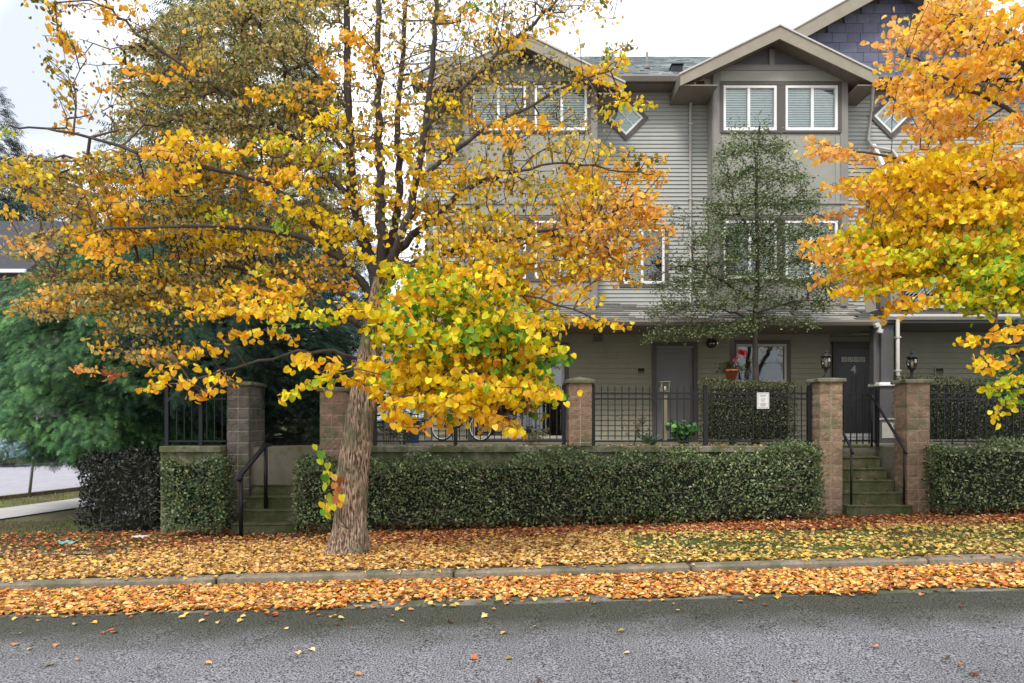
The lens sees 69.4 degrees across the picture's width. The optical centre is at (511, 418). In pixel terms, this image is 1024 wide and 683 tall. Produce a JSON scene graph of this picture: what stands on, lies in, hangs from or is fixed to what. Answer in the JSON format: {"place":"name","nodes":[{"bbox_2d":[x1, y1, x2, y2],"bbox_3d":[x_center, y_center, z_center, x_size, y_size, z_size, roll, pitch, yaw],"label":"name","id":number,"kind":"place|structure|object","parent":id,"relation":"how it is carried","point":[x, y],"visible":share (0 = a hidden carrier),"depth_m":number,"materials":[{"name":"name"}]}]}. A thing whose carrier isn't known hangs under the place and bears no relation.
{"place":"outdoors","nodes":[
{"label":"outdoors","id":0,"kind":"place"},
{"bbox_2d":[0,462,89,494],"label":"side road","id":1,"kind":"structure","parent":0,"point":[13,480],"depth_m":24.59,"materials":[{"name":"grey asphalt"}]},
{"bbox_2d":[0,427,36,462],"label":"parked car","id":2,"kind":"object","parent":1,"relation":"on","point":[8,454],"visible":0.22,"depth_m":30.02,"materials":[{"name":"paint"}]},
{"bbox_2d":[0,497,89,518],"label":"side pavement","id":3,"kind":"structure","parent":0,"point":[15,511],"depth_m":16.35,"materials":[{"name":"concrete"}]},
{"bbox_2d":[0,549,177,555],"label":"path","id":4,"kind":"structure","parent":0,"point":[107,551],"depth_m":10.12,"materials":[{"name":"concrete"}]},
{"bbox_2d":[0,588,1023,682],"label":"road","id":5,"kind":"structure","parent":0,"point":[916,637],"depth_m":5.42,"materials":[{"name":"grey asphalt"}]},
{"bbox_2d":[0,552,1023,590],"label":"kerb","id":6,"kind":"structure","parent":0,"point":[291,577],"depth_m":7.59,"materials":[{"name":"grey concrete"}]},
{"bbox_2d":[0,421,1023,580],"bbox_3d":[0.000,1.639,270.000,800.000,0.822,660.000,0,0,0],"label":"ground","id":7,"kind":"structure","parent":0,"point":[60,516],"depth_m":10.67,"materials":[{"name":"plant"}]},
{"bbox_2d":[0,87,58,220],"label":"fir tree","id":8,"kind":"object","parent":7,"relation":"on","point":[16,148],"visible":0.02,"depth_m":50.04,"materials":[{"name":"green plant"}]},
{"bbox_2d":[28,403,43,497],"bbox_3d":[-12.164,0.826,18.919,0.456,2.608,0.079,0,0,0],"label":"sign post","id":9,"kind":"object","parent":7,"relation":"on","point":[30,481],"visible":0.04,"depth_m":18.90,"materials":[{"name":"metal"}]},
{"bbox_2d":[0,491,86,507],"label":"grass","id":10,"kind":"structure","parent":7,"relation":"on","point":[38,498],"depth_m":18.30,"materials":[{"name":"green plant"}]},
{"bbox_2d":[0,460,89,499],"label":"side kerb","id":11,"kind":"structure","parent":7,"relation":"on","point":[36,493],"depth_m":19.59,"materials":[{"name":"concrete"}]},
{"bbox_2d":[0,221,115,463],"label":"neighbour house","id":12,"kind":"structure","parent":7,"relation":"on","point":[9,267],"depth_m":34.52,"materials":[{"name":"white plastic"}]},
{"bbox_2d":[0,147,165,400],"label":"fir tree","id":13,"kind":"object","parent":7,"relation":"on","point":[23,207],"visible":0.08,"depth_m":45.48,"materials":[{"name":"green plant"}]},
{"bbox_2d":[0,519,205,560],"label":"grass","id":14,"kind":"structure","parent":7,"relation":"on","point":[71,524],"depth_m":12.08,"materials":[{"name":"green plant"}]},
{"bbox_2d":[56,540,77,543],"bbox_3d":[-6.903,1.924,11.488,0.260,0.040,0.218,0,0,0],"label":"plastic wrapper","id":15,"kind":"object","parent":14,"relation":"on","point":[66,541],"visible":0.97,"depth_m":11.48,"materials":[{"name":"teal plastic"}]},
{"bbox_2d":[70,441,160,531],"bbox_3d":[-6.836,1.281,13.314,1.608,1.759,1.389,0,0,0],"label":"dark bush","id":16,"kind":"object","parent":7,"relation":"on","point":[126,489],"visible":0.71,"depth_m":12.85,"materials":[{"name":"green plant"}]},
{"bbox_2d":[0,220,282,473],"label":"cedar tree","id":17,"kind":"object","parent":7,"relation":"on","point":[25,371],"visible":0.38,"depth_m":13.69,"materials":[{"name":"green plant"}]},
{"bbox_2d":[48,153,296,474],"bbox_3d":[-8.451,-2.423,19.063,6.708,9.104,6.947,0,0,0],"label":"fir tree","id":18,"kind":"object","parent":7,"relation":"on","point":[177,191],"visible":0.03,"depth_m":17.46,"materials":[{"name":"green plant"}]},
{"bbox_2d":[159,445,227,532],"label":"retaining wall","id":19,"kind":"structure","parent":7,"relation":"on","point":[187,453],"depth_m":12.72,"materials":[{"name":"concrete"}]},
{"bbox_2d":[165,382,225,445],"bbox_3d":[-5.498,-0.080,12.860,1.056,1.120,0.072,0,0,0],"label":"iron fence","id":20,"kind":"object","parent":19,"relation":"on","point":[201,440],"visible":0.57,"depth_m":12.84,"materials":[{"name":"black metal"}]},
{"bbox_2d":[154,451,236,536],"bbox_3d":[-5.109,1.278,12.089,1.263,1.504,0.890,0,0,0],"label":"hedge","id":21,"kind":"object","parent":7,"relation":"on","point":[199,494],"visible":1,"depth_m":11.92,"materials":[{"name":"green plant"}]},
{"bbox_2d":[60,185,384,442],"bbox_3d":[-5.817,-2.071,15.059,6.673,5.371,6.417,0,0,0],"label":"cedar tree","id":22,"kind":"object","parent":7,"relation":"on","point":[233,359],"visible":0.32,"depth_m":13.71,"materials":[{"name":"green plant"}]},
{"bbox_2d":[76,0,391,447],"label":"fir tree","id":23,"kind":"object","parent":7,"relation":"on","point":[362,268],"visible":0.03,"depth_m":19.15,"materials":[{"name":"green plant"}]},
{"bbox_2d":[227,381,267,528],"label":"block pier","id":24,"kind":"structure","parent":7,"relation":"on","point":[245,432],"depth_m":12.87,"materials":[{"name":"concrete"}]},
{"bbox_2d":[231,484,309,535],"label":"concrete steps","id":25,"kind":"structure","parent":7,"relation":"on","point":[274,516],"depth_m":12.42,"materials":[{"name":"grey concrete"}]},
{"bbox_2d":[237,442,271,537],"bbox_3d":[-4.280,1.175,12.337,0.120,1.510,0.995,0,0,12],"label":"handrail","id":26,"kind":"object","parent":25,"relation":"on","point":[254,458],"visible":0.93,"depth_m":12.25,"materials":[{"name":"black metal"}]},
{"bbox_2d":[316,387,350,528],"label":"block pier","id":27,"kind":"structure","parent":7,"relation":"on","point":[333,409],"depth_m":12.55,"materials":[{"name":"concrete"}]},
{"bbox_2d":[0,0,680,557],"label":"autumn tree","id":28,"kind":"object","parent":7,"relation":"on","point":[464,342],"visible":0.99,"depth_m":8.85,"materials":[{"name":"yellow plant"}]},
{"bbox_2d":[276,287,425,437],"bbox_3d":[-4.781,-1.151,24.894,7.016,6.898,6.648,0,0,0],"label":"cedar tree","id":29,"kind":"object","parent":7,"relation":"on","point":[379,426],"visible":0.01,"depth_m":24.27,"materials":[{"name":"green plant"}]},
{"bbox_2d":[0,507,1023,579],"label":"fallen leaves","id":30,"kind":"object","parent":7,"relation":"on","point":[400,539],"visible":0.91,"depth_m":9.52,"materials":[{"name":"orange plant"}]},
{"bbox_2d":[131,535,147,538],"bbox_3d":[-6.041,1.924,11.999,0.200,0.035,0.180,0,0,0],"label":"crumpled paper","id":31,"kind":"object","parent":30,"relation":"on","point":[137,536],"visible":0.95,"depth_m":11.98,"materials":[{"name":"white paper"}]},
{"bbox_2d":[0,566,1023,617],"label":"gutter pan","id":32,"kind":"object","parent":7,"relation":"on","point":[416,602],"visible":0.23,"depth_m":6.63,"materials":[{"name":"concrete"}]},
{"bbox_2d":[0,560,1023,615],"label":"gutter leaves","id":33,"kind":"object","parent":32,"relation":"on","point":[275,593],"visible":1,"depth_m":7.03,"materials":[{"name":"orange plant"}]},
{"bbox_2d":[286,433,836,533],"bbox_3d":[0.789,1.109,12.088,8.850,1.726,1.153,0,0,0],"label":"hedge","id":34,"kind":"object","parent":7,"relation":"on","point":[716,486],"visible":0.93,"depth_m":11.92,"materials":[{"name":"green plant"}]},
{"bbox_2d":[367,445,816,525],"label":"retaining wall","id":35,"kind":"structure","parent":7,"relation":"on","point":[500,453],"depth_m":12.72,"materials":[{"name":"concrete"}]},
{"bbox_2d":[373,381,566,445],"bbox_3d":[-0.730,-0.080,12.860,3.380,1.120,0.072,0,0,0],"label":"iron fence","id":36,"kind":"object","parent":35,"relation":"on","point":[455,440],"visible":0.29,"depth_m":12.84,"materials":[{"name":"black metal"}]},
{"bbox_2d":[564,377,594,445],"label":"block pier","id":37,"kind":"structure","parent":35,"relation":"on","point":[579,421],"depth_m":12.60,"materials":[{"name":"concrete"}]},
{"bbox_2d":[408,444,811,445],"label":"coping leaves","id":38,"kind":"object","parent":35,"relation":"on","point":[595,445],"visible":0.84,"depth_m":12.78,"materials":[{"name":"orange plant"}]},
{"bbox_2d":[591,381,811,445],"bbox_3d":[3.290,-0.080,12.860,3.840,1.120,0.072,0,0,0],"label":"iron fence","id":39,"kind":"object","parent":35,"relation":"on","point":[705,399],"visible":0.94,"depth_m":12.85,"materials":[{"name":"black metal"}]},
{"bbox_2d":[757,393,768,408],"bbox_3d":[4.351,-0.302,12.825,0.210,0.280,0.016,0,0,0],"label":"notice sign","id":40,"kind":"object","parent":39,"relation":"attached to","point":[762,400],"visible":1,"depth_m":12.82,"materials":[{"name":"paper"}]},
{"bbox_2d":[557,521,1023,563],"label":"grass","id":41,"kind":"structure","parent":7,"relation":"on","point":[788,544],"depth_m":9.16,"materials":[{"name":"green plant"}]},
{"bbox_2d":[806,377,846,516],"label":"block pier","id":42,"kind":"structure","parent":7,"relation":"on","point":[826,413],"depth_m":12.55,"materials":[{"name":"concrete"}]},
{"bbox_2d":[820,349,831,377],"bbox_3d":[5.410,-0.953,12.750,0.196,0.505,0.196,0,0,0],"label":"pier lantern","id":43,"kind":"object","parent":42,"relation":"on","point":[825,356],"visible":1,"depth_m":12.73,"materials":[{"name":"black metal"}]},
{"bbox_2d":[842,445,912,516],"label":"concrete steps","id":44,"kind":"structure","parent":7,"relation":"on","point":[869,482],"depth_m":12.88,"materials":[{"name":"grey concrete"}]},
{"bbox_2d":[842,429,854,504],"bbox_3d":[5.720,0.513,13.091,0.046,1.893,1.417,0,0,0],"label":"handrail","id":45,"kind":"object","parent":44,"relation":"on","point":[849,444],"visible":0.46,"depth_m":12.47,"materials":[{"name":"black metal"}]},
{"bbox_2d":[842,388,878,445],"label":"iron gate","id":46,"kind":"structure","parent":44,"relation":"on","point":[876,399],"depth_m":13.44,"materials":[{"name":"black metal"}]},
{"bbox_2d":[842,444,903,504],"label":"step leaves","id":47,"kind":"object","parent":44,"relation":"on","point":[863,478],"visible":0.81,"depth_m":12.94,"materials":[{"name":"orange plant"}]},
{"bbox_2d":[865,395,907,504],"bbox_3d":[6.610,0.513,13.091,0.046,1.893,1.417,0,0,0],"label":"handrail","id":48,"kind":"object","parent":44,"relation":"on","point":[905,452],"visible":0.95,"depth_m":12.86,"materials":[{"name":"black metal"}]},
{"bbox_2d":[794,0,1023,429],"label":"autumn tree","id":49,"kind":"object","parent":7,"relation":"on","point":[991,276],"visible":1,"depth_m":8.57,"materials":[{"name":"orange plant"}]},
{"bbox_2d":[890,379,933,512],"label":"block pier","id":50,"kind":"structure","parent":7,"relation":"on","point":[912,413],"depth_m":12.55,"materials":[{"name":"brick"}]},
{"bbox_2d":[906,350,917,378],"bbox_3d":[6.890,-0.932,12.750,0.196,0.505,0.196,0,0,0],"label":"pier lantern","id":51,"kind":"object","parent":50,"relation":"on","point":[911,365],"visible":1,"depth_m":12.73,"materials":[{"name":"black metal"}]},
{"bbox_2d":[921,433,1023,514],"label":"hedge","id":52,"kind":"object","parent":7,"relation":"on","point":[976,478],"visible":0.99,"depth_m":12.03,"materials":[{"name":"green plant"}]},
{"bbox_2d":[930,445,1023,511],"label":"retaining wall","id":53,"kind":"structure","parent":7,"relation":"on","point":[999,506],"depth_m":12.72,"materials":[{"name":"concrete"}]},
{"bbox_2d":[930,385,1023,441],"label":"iron fence","id":54,"kind":"object","parent":53,"relation":"on","point":[964,399],"visible":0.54,"depth_m":12.85,"materials":[{"name":"black metal"}]},
{"bbox_2d":[0,0,1023,420],"label":"sky","id":55,"kind":"structure","parent":0,"point":[659,28],"materials":[{"name":"white"}]},
{"bbox_2d":[204,434,1019,526],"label":"patio","id":56,"kind":"structure","parent":0,"point":[281,458],"depth_m":13.30,"materials":[{"name":"concrete"}]},
{"bbox_2d":[232,317,353,444],"bbox_3d":[-4.234,-0.670,14.785,2.778,2.694,2.786,0,0,0],"label":"dark shrub","id":57,"kind":"object","parent":56,"relation":"on","point":[300,431],"visible":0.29,"depth_m":14.16,"materials":[{"name":"green plant"}]},
{"bbox_2d":[383,411,393,443],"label":"garden stakes","id":58,"kind":"object","parent":56,"relation":"on","point":[386,427],"visible":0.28,"depth_m":14.61,"materials":[{"name":"brown wood"}]},
{"bbox_2d":[382,421,422,443],"bbox_3d":[-2.119,0.254,14.400,0.786,0.521,0.879,0,0,0],"label":"leafy plant","id":59,"kind":"object","parent":56,"relation":"on","point":[407,434],"visible":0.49,"depth_m":14.34,"materials":[{"name":"green plant"}]},
{"bbox_2d":[405,427,420,442],"bbox_3d":[-2.052,0.333,15.300,0.314,0.355,0.314,0,0,0],"label":"storage tub","id":60,"kind":"object","parent":56,"relation":"on","point":[415,436],"visible":0.17,"depth_m":15.19,"materials":[{"name":"blue plastic"}]},
{"bbox_2d":[432,411,492,439],"bbox_3d":[-1.122,0.009,16.032,1.542,0.983,0.550,0,0,14],"label":"bicycle","id":61,"kind":"object","parent":56,"relation":"on","point":[470,432],"visible":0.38,"depth_m":16.06,"materials":[{"name":"metal"}]},
{"bbox_2d":[526,427,548,444],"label":"leafy plant","id":62,"kind":"object","parent":56,"relation":"on","point":[536,436],"visible":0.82,"depth_m":14.30,"materials":[{"name":"green plant"}]},
{"bbox_2d":[617,404,647,444],"bbox_3d":[2.329,0.120,14.195,0.602,0.784,0.357,0,0,-12],"label":"young shrub","id":63,"kind":"object","parent":56,"relation":"on","point":[637,427],"visible":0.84,"depth_m":14.21,"materials":[{"name":"green plant"}]},
{"bbox_2d":[637,428,659,444],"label":"leafy plant","id":64,"kind":"object","parent":56,"relation":"on","point":[646,436],"visible":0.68,"depth_m":13.85,"materials":[{"name":"green plant"}]},
{"bbox_2d":[659,381,670,444],"bbox_3d":[2.829,-0.084,13.700,0.180,1.188,0.180,0,0,0],"label":"garden post","id":65,"kind":"object","parent":56,"relation":"on","point":[665,416],"visible":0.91,"depth_m":13.66,"materials":[{"name":"brown wood"}]},
{"bbox_2d":[666,419,696,444],"bbox_3d":[3.116,0.267,13.706,0.666,0.494,0.572,0,0,-29],"label":"leafy plant","id":66,"kind":"object","parent":56,"relation":"on","point":[680,430],"visible":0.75,"depth_m":13.61,"materials":[{"name":"green plant"}]},
{"bbox_2d":[411,0,1023,442],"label":"townhouse","id":67,"kind":"structure","parent":56,"relation":"on","point":[813,76],"depth_m":16.75,"materials":[{"name":"grey wood"}]},
{"bbox_2d":[473,85,525,129],"bbox_3d":[-0.277,-6.811,16.610,1.166,1.005,0.780,0,0,0],"label":"window","id":68,"kind":"structure","parent":67,"relation":"in","point":[499,110],"depth_m":16.34,"materials":[{"name":"glass"}]},
{"bbox_2d":[473,221,525,278],"bbox_3d":[-0.277,-3.704,16.610,1.166,1.291,0.780,0,0,0],"label":"window","id":69,"kind":"structure","parent":67,"relation":"in","point":[521,251],"depth_m":16.34,"materials":[{"name":"glass"}]},
{"bbox_2d":[468,343,568,439],"bbox_3d":[0.143,-0.575,16.813,2.285,2.271,0.115,0,0,0],"label":"patio door","id":70,"kind":"structure","parent":67,"relation":"in","point":[561,372],"depth_m":16.82,"materials":[{"name":"clear glass"}]},
{"bbox_2d":[535,85,586,129],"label":"window","id":71,"kind":"structure","parent":67,"relation":"in","point":[582,104],"depth_m":16.34,"materials":[{"name":"glass"}]},
{"bbox_2d":[535,221,586,278],"bbox_3d":[1.071,-3.704,16.610,1.147,1.291,0.780,0,0,0],"label":"window","id":72,"kind":"structure","parent":67,"relation":"in","point":[542,259],"depth_m":16.33,"materials":[{"name":"white plastic"}]},
{"bbox_2d":[603,97,648,140],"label":"diamond window","id":73,"kind":"structure","parent":67,"relation":"in","point":[642,117],"depth_m":16.75,"materials":[{"name":"glass"}]},
{"bbox_2d":[619,225,668,287],"bbox_3d":[2.989,-3.666,17.152,1.109,1.415,0.795,0,0,0],"label":"window","id":74,"kind":"structure","parent":67,"relation":"in","point":[656,269],"depth_m":16.88,"materials":[{"name":"glass"}]},
{"bbox_2d":[652,342,697,438],"bbox_3d":[3.691,-0.623,16.787,1.030,2.206,0.125,0,0,0],"label":"side door","id":75,"kind":"structure","parent":67,"relation":"in","point":[678,366],"depth_m":16.81,"materials":[{"name":"wood"}]},
{"bbox_2d":[724,85,776,129],"bbox_3d":[5.219,-6.811,16.610,1.166,1.005,0.780,0,0,0],"label":"window","id":76,"kind":"structure","parent":67,"relation":"in","point":[743,101],"depth_m":16.33,"materials":[{"name":"white plastic"}]},
{"bbox_2d":[724,221,776,278],"bbox_3d":[5.219,-3.704,16.610,1.166,1.291,0.780,0,0,0],"label":"window","id":77,"kind":"structure","parent":67,"relation":"in","point":[745,262],"depth_m":16.34,"materials":[{"name":"white plastic"}]},
{"bbox_2d":[734,340,790,385],"bbox_3d":[5.653,-1.245,17.152,1.326,1.050,0.795,0,0,0],"label":"window","id":78,"kind":"structure","parent":67,"relation":"in","point":[774,356],"depth_m":17.35,"materials":[{"name":"clear glass"}]},
{"bbox_2d":[786,85,837,129],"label":"window","id":79,"kind":"structure","parent":67,"relation":"in","point":[808,107],"depth_m":16.33,"materials":[{"name":"glass"}]},
{"bbox_2d":[786,221,837,278],"bbox_3d":[6.567,-3.704,16.610,1.147,1.291,0.780,0,0,0],"label":"window","id":80,"kind":"structure","parent":67,"relation":"in","point":[835,224],"depth_m":16.33,"materials":[{"name":"white plastic"}]},
{"bbox_2d":[831,341,870,439],"bbox_3d":[8.024,-0.644,17.337,1.058,2.307,0.124,0,0,0],"label":"front door","id":81,"kind":"structure","parent":67,"relation":"in","point":[850,359],"depth_m":17.36,"materials":[{"name":"wood"}]},
{"bbox_2d":[868,96,912,138],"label":"diamond window","id":82,"kind":"structure","parent":67,"relation":"in","point":[877,113],"depth_m":16.75,"materials":[{"name":"white plastic"}]},
{"bbox_2d":[697,312,750,443],"bbox_3d":[4.151,-0.784,14.554,1.117,2.628,0.175,0,0,-4],"label":"bare tree","id":83,"kind":"object","parent":56,"relation":"on","point":[732,348],"visible":0.38,"depth_m":14.56,"materials":[{"name":"brown plant"}]},
{"bbox_2d":[696,349,748,379],"bbox_3d":[4.206,-1.045,14.458,0.886,0.597,0.774,0,0,-32],"label":"flower pot","id":84,"kind":"object","parent":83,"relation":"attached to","point":[731,373],"visible":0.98,"depth_m":14.34,"materials":[{"name":"ceramic"}]},
{"bbox_2d":[639,110,845,444],"bbox_3d":[4.534,-2.778,14.304,4.217,6.596,1.944,0,0,0],"label":"yard tree","id":85,"kind":"object","parent":56,"relation":"on","point":[756,255],"visible":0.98,"depth_m":14.09,"materials":[{"name":"green plant"}]},
{"bbox_2d":[697,377,798,444],"bbox_3d":[4.324,-0.094,13.598,1.724,1.344,0.682,0,0,0],"label":"clipped hedge","id":86,"kind":"object","parent":56,"relation":"on","point":[736,384],"visible":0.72,"depth_m":13.43,"materials":[{"name":"green plant"}]},
{"bbox_2d":[744,357,754,444],"bbox_3d":[4.488,-0.322,14.000,0.333,1.663,0.341,0,0,0],"label":"wire cone","id":87,"kind":"object","parent":56,"relation":"on","point":[749,371],"visible":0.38,"depth_m":14.00,"materials":[{"name":"black metal"}]},
{"bbox_2d":[890,373,1023,444],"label":"clipped hedge","id":88,"kind":"object","parent":56,"relation":"on","point":[968,416],"visible":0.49,"depth_m":13.43,"materials":[{"name":"green plant"}]},
{"bbox_2d":[971,317,1023,443],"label":"tree","id":89,"kind":"object","parent":56,"relation":"on","point":[1020,355],"visible":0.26,"depth_m":14.57,"materials":[{"name":"green plant"}]}
]}

